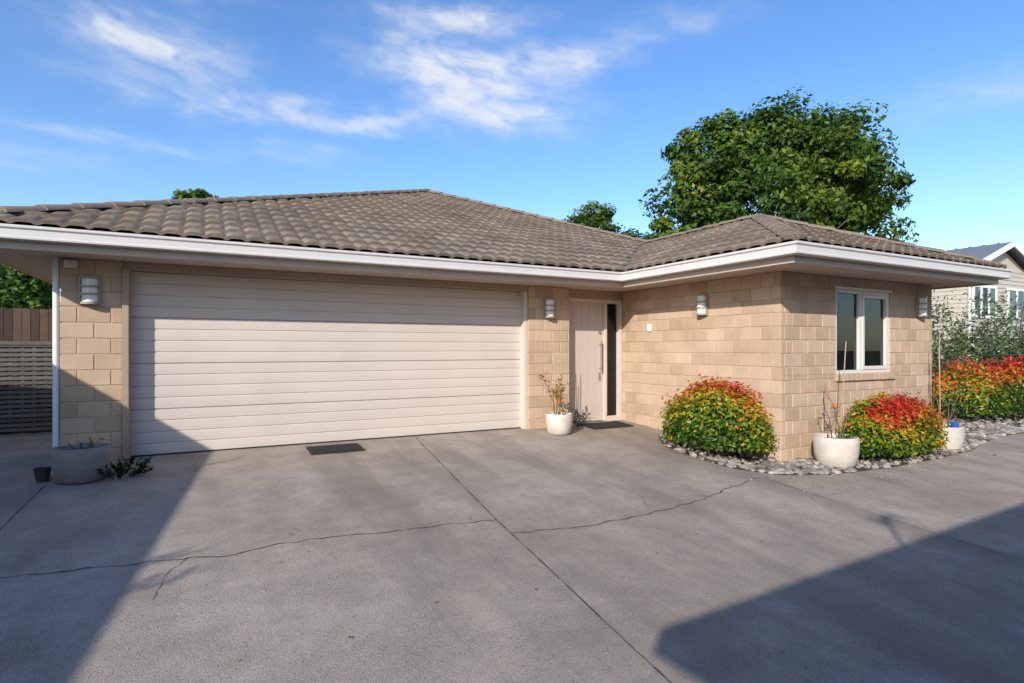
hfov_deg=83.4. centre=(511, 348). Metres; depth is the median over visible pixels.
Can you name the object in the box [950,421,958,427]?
plastic cup
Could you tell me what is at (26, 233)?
gutter
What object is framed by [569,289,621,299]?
entry header
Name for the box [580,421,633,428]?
doormat
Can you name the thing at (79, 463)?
potted shrub
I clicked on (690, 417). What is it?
nandina bush
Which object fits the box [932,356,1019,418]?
nandina bush
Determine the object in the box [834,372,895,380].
window sill
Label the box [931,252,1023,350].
walls
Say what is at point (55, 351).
downpipe
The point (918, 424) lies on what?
nandina bush
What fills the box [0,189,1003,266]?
ridge caps
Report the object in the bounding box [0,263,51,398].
hedge
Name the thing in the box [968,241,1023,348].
trim
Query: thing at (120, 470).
trailing plant
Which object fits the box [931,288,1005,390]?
garden shrub
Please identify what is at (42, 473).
plastic pot
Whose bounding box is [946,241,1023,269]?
roof
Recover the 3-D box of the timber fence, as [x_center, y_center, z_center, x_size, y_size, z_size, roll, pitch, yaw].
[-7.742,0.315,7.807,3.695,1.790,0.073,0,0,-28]
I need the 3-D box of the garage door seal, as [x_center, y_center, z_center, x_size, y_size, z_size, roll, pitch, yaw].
[-2.076,1.223,7.689,5.020,0.022,0.039,0,0,-28]
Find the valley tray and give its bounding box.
[621,246,639,266]
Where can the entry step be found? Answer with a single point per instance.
(603, 421)
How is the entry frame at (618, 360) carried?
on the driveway
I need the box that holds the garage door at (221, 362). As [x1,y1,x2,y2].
[131,271,520,456]
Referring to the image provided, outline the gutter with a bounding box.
[0,223,1011,281]
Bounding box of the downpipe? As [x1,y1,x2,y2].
[52,257,59,447]
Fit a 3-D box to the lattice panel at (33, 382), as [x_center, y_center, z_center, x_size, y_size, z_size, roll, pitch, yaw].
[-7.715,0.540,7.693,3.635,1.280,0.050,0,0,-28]
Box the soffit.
[0,248,986,291]
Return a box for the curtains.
[869,299,875,365]
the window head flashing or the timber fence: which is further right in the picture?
the window head flashing
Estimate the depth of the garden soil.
7.39 m
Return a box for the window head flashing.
[834,286,891,292]
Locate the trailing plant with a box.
[98,456,153,478]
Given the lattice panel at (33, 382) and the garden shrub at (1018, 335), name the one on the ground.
the garden shrub at (1018, 335)
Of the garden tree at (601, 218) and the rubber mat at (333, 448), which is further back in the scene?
the garden tree at (601, 218)
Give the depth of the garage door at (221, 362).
7.40 m
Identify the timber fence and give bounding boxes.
[0,308,61,433]
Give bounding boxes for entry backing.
[607,304,614,414]
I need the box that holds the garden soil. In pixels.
[657,402,1023,474]
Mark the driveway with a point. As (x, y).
(760, 583)
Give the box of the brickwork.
[60,258,931,461]
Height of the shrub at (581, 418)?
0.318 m
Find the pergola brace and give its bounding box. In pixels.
[1019,305,1023,341]
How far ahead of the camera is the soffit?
7.18 m
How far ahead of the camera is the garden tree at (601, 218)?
23.40 m
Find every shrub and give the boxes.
[51,437,111,483]
[572,408,590,426]
[931,287,1023,401]
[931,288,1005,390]
[967,295,1023,397]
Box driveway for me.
[0,421,1023,682]
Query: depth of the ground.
8.44 m
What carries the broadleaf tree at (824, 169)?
on the ground
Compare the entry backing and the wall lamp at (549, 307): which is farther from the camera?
the entry backing
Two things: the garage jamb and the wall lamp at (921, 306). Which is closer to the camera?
the wall lamp at (921, 306)
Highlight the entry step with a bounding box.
[572,420,624,424]
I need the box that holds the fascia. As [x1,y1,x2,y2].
[0,240,998,289]
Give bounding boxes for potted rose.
[539,346,572,434]
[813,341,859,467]
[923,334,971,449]
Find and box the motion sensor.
[64,260,77,268]
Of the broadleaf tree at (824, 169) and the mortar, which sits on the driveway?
the mortar
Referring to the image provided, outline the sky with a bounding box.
[0,0,1023,290]
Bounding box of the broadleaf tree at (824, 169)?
[636,86,919,242]
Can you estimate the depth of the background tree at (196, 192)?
29.14 m
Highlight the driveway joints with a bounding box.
[0,436,1018,682]
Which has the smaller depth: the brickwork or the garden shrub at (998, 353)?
the brickwork
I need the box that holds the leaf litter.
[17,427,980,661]
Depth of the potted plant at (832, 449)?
6.83 m
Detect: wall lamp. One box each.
[79,276,100,304]
[544,298,554,317]
[696,294,707,315]
[916,296,927,316]
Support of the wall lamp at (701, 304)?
attached to the brickwork
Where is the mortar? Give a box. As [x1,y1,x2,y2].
[62,258,930,449]
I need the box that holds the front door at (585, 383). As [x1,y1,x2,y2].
[569,302,602,421]
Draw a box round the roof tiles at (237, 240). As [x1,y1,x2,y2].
[0,193,643,271]
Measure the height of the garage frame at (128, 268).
2.188 m
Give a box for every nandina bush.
[658,374,779,456]
[836,389,950,458]
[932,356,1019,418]
[962,354,1023,418]
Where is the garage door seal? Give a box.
[134,427,520,456]
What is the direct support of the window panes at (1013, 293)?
attached to the trim
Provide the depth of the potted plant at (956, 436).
7.98 m
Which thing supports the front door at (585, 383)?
attached to the entry frame at (618, 360)
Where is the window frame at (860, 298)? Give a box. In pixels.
[835,289,888,373]
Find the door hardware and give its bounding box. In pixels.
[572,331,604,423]
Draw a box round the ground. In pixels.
[0,391,1021,435]
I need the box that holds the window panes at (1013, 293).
[975,287,1023,316]
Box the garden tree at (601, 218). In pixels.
[564,200,660,237]
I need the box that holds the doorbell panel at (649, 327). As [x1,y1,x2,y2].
[647,324,651,331]
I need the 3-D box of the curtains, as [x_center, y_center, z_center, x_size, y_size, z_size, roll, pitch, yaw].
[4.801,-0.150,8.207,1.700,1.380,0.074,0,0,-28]
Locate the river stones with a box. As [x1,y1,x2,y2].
[658,407,1023,491]
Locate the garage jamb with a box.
[520,291,527,428]
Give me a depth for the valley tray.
9.97 m
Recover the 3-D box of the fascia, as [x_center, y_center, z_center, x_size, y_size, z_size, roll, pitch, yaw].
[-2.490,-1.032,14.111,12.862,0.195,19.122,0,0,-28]
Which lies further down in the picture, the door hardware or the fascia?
the door hardware
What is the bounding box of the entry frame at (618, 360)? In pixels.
[569,298,621,420]
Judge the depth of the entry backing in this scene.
9.93 m
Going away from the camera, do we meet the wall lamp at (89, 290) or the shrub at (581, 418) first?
the wall lamp at (89, 290)
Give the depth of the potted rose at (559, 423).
8.33 m
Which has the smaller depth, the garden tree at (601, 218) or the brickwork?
the brickwork
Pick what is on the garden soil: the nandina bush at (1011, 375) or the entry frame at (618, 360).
the nandina bush at (1011, 375)
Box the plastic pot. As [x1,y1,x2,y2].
[32,466,51,481]
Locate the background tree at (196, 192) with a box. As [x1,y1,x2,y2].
[171,188,218,198]
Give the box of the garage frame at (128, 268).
[122,262,527,459]
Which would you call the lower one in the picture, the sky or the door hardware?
the door hardware
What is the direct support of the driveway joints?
on the driveway
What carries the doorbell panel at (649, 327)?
attached to the brickwork
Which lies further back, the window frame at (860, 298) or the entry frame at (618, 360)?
the entry frame at (618, 360)
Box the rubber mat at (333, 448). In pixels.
[306,443,364,454]
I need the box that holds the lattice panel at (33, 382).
[0,341,61,432]

